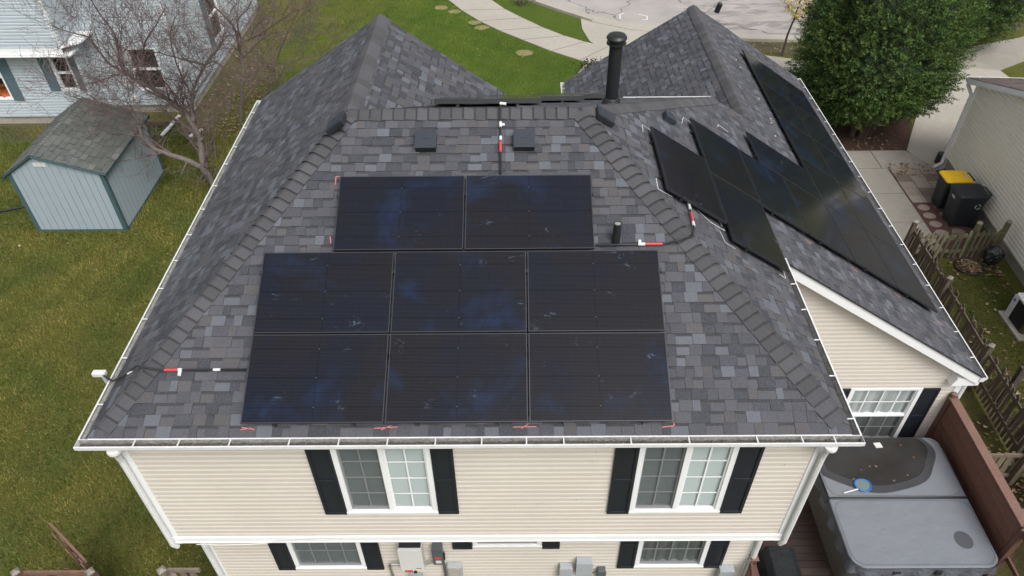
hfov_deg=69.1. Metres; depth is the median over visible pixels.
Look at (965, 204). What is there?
wheelie bin
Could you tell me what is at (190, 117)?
bare tree
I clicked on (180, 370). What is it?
conduit
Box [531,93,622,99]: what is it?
solar panel
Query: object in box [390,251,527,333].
solar panel
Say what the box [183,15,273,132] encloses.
leaf strip
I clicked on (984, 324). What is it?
side grass
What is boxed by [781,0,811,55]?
young tree
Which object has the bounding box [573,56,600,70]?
shrub
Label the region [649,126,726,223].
solar panel
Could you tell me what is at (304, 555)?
window
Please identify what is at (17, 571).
board fence
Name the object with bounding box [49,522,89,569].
open gate
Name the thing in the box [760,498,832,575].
deck
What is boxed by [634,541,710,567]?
window
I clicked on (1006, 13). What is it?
evergreen tree
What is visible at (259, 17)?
bare tree
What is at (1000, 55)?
pavement
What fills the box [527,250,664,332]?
solar panel
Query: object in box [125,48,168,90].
window
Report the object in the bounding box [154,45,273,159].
bare shrub
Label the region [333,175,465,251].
solar panel
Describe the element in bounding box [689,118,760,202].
solar panel
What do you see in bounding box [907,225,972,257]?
picket gate
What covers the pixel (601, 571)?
utility box
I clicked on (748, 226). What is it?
solar panel
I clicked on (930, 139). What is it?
neighbour driveway
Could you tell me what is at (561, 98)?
solar panel
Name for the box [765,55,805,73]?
pavement
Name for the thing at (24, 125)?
leaf strip
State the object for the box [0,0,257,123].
neighbour house
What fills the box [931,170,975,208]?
wheelie bin
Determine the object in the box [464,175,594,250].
solar panel
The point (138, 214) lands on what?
tall grass
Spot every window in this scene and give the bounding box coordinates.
[0,73,13,99]
[47,57,79,90]
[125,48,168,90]
[204,0,224,40]
[286,542,366,568]
[329,449,438,513]
[472,542,541,547]
[629,447,739,512]
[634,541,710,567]
[847,388,923,437]
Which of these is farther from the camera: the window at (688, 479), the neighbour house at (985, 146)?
the neighbour house at (985, 146)
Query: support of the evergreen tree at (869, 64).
on the mulch bed
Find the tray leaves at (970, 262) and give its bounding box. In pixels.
[956,260,981,271]
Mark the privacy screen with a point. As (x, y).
(955, 435)
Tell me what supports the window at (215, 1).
in the neighbour house at (12, 39)
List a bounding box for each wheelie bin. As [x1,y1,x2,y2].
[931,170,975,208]
[942,183,992,227]
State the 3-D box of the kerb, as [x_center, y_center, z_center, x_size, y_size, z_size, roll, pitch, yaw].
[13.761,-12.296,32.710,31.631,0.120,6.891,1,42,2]
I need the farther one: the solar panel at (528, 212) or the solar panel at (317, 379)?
the solar panel at (528, 212)
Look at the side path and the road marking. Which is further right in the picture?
the side path
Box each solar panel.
[240,334,388,426]
[253,252,393,334]
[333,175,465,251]
[385,333,528,425]
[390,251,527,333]
[434,96,541,106]
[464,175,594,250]
[485,94,583,103]
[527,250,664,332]
[528,332,672,424]
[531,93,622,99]
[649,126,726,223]
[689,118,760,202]
[710,172,789,272]
[738,149,808,233]
[742,49,790,101]
[745,131,824,203]
[758,80,811,137]
[774,72,821,122]
[777,115,835,179]
[783,177,854,261]
[792,103,844,159]
[798,156,863,228]
[813,139,870,202]
[825,204,897,287]
[837,181,901,252]
[865,230,937,312]
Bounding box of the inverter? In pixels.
[388,542,432,575]
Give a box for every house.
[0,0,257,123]
[73,2,987,575]
[932,77,1023,285]
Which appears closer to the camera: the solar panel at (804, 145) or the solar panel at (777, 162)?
the solar panel at (777, 162)
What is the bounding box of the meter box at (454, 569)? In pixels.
[447,562,462,575]
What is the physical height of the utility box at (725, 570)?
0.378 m
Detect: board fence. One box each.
[10,567,99,575]
[156,565,200,575]
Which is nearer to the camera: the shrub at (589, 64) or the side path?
the side path
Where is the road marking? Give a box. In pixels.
[619,13,647,19]
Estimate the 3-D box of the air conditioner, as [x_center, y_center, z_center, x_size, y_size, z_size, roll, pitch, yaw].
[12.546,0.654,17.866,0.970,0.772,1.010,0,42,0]
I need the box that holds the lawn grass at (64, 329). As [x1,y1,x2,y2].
[0,124,241,575]
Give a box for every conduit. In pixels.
[102,365,245,381]
[499,102,505,173]
[596,202,694,245]
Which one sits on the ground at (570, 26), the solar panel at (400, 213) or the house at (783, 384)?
the house at (783, 384)
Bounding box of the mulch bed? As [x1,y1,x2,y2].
[825,106,911,150]
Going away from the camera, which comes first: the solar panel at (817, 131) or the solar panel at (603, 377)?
the solar panel at (603, 377)
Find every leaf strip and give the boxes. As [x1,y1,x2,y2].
[0,123,49,142]
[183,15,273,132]
[747,42,803,55]
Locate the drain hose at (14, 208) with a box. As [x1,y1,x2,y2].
[0,206,23,211]
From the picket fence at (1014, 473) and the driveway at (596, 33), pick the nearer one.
the picket fence at (1014, 473)
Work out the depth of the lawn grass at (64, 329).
18.05 m
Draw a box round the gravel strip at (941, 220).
[889,170,991,259]
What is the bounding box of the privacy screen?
[925,391,1023,575]
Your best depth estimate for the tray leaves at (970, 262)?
19.74 m
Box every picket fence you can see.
[903,220,1023,463]
[962,220,1012,256]
[988,450,1023,484]
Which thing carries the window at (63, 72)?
in the neighbour house at (12, 39)
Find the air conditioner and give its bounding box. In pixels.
[997,293,1023,341]
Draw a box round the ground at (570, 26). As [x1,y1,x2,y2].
[0,0,1023,575]
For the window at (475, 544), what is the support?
in the house at (783, 384)
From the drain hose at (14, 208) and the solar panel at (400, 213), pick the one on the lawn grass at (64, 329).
the drain hose at (14, 208)
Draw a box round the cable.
[196,538,360,545]
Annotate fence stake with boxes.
[997,366,1023,402]
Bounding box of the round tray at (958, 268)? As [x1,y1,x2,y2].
[954,258,984,275]
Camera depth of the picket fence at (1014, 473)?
14.53 m
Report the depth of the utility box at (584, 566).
12.23 m
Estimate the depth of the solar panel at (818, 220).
13.43 m
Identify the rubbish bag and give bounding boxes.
[983,245,1005,264]
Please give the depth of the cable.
10.86 m
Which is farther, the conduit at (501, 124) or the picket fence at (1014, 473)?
the picket fence at (1014, 473)
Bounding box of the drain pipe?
[160,115,180,135]
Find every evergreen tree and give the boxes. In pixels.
[784,0,993,138]
[958,0,1023,48]
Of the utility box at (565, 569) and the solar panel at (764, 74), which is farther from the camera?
the solar panel at (764, 74)
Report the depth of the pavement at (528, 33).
31.24 m
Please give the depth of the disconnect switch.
11.99 m
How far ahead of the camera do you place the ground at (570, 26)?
18.89 m
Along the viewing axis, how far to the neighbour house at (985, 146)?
20.46 m
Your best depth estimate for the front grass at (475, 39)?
30.62 m
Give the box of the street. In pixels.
[547,0,816,34]
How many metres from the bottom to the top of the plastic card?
0.012 m
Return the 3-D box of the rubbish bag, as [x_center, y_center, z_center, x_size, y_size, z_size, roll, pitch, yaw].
[12.703,-0.849,19.601,0.490,0.648,0.418,0,42,0]
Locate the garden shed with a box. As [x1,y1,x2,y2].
[2,97,164,231]
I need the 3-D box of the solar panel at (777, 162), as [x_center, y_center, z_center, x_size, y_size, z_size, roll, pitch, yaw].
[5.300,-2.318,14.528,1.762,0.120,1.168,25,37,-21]
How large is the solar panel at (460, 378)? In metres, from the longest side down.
1.762 x 1.168 x 0.120 m
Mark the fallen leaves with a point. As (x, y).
(754, 47)
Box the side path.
[846,150,942,249]
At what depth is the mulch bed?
24.74 m
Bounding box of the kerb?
[529,0,1017,41]
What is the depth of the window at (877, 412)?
14.25 m
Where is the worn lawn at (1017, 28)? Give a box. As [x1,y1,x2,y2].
[967,18,1023,39]
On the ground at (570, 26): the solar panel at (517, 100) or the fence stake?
the fence stake
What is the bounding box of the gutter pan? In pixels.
[539,0,808,37]
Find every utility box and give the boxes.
[410,572,422,575]
[559,563,572,575]
[575,557,592,575]
[596,566,605,575]
[715,564,734,575]
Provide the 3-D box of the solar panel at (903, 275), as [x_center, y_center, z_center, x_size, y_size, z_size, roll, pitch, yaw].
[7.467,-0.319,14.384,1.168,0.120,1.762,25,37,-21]
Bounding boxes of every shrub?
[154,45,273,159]
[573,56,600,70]
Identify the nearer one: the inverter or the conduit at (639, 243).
the conduit at (639, 243)
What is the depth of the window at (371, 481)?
9.92 m
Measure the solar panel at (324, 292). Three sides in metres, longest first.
1.762 x 1.168 x 0.120 m
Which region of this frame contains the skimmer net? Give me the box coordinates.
[843,479,871,492]
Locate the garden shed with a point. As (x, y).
(59, 175)
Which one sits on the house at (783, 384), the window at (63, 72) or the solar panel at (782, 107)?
the solar panel at (782, 107)
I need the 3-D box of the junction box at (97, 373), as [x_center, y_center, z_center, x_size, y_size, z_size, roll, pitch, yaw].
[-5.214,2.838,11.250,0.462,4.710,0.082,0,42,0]
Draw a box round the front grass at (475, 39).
[231,0,585,147]
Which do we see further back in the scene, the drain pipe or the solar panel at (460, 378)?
the drain pipe
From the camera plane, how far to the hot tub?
12.95 m
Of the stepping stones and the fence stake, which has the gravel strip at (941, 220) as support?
the stepping stones
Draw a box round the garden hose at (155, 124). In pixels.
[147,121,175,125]
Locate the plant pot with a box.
[934,151,944,163]
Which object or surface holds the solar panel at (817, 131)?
on the house at (783, 384)
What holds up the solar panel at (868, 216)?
on the house at (783, 384)
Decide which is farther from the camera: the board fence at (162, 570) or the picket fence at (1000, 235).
the picket fence at (1000, 235)
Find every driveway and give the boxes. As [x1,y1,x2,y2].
[578,19,647,72]
[907,66,1007,169]
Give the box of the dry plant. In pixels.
[508,0,535,5]
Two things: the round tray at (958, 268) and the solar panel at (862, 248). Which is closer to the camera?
the solar panel at (862, 248)
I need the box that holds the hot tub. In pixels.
[807,437,998,575]
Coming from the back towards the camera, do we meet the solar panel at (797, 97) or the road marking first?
the road marking
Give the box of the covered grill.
[756,544,801,575]
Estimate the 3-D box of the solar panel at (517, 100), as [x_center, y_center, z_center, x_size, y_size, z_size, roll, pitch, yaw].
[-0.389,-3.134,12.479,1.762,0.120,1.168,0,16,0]
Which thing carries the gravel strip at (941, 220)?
on the ground at (570, 26)
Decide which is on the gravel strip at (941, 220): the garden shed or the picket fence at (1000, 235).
the picket fence at (1000, 235)
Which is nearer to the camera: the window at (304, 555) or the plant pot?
the window at (304, 555)
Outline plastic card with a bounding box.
[873,442,882,447]
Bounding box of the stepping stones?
[889,168,964,234]
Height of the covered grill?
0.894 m
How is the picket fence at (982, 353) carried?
on the ground at (570, 26)
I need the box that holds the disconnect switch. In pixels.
[431,542,446,575]
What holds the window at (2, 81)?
in the neighbour house at (12, 39)
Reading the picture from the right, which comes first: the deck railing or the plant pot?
the plant pot
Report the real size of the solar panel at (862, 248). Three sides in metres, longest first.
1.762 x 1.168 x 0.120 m
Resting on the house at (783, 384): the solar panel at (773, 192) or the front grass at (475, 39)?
the solar panel at (773, 192)
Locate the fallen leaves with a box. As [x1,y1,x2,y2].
[6,5,1023,511]
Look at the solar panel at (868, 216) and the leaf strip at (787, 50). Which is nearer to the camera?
the solar panel at (868, 216)
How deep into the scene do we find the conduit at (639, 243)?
9.90 m
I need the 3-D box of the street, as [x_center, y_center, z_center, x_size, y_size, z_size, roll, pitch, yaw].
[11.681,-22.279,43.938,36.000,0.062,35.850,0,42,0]
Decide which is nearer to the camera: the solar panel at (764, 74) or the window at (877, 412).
the window at (877, 412)
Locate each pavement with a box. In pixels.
[449,0,608,61]
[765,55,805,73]
[953,36,1023,69]
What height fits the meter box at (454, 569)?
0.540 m
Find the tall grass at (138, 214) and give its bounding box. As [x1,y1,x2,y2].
[28,165,174,235]
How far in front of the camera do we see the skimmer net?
13.28 m
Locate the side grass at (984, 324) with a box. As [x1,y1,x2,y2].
[920,265,1023,433]
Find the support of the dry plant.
on the ground at (570, 26)
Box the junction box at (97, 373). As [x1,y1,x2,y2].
[91,370,107,383]
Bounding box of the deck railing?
[742,554,758,575]
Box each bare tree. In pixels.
[0,0,306,192]
[174,0,362,123]
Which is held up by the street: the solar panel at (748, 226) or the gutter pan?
the gutter pan

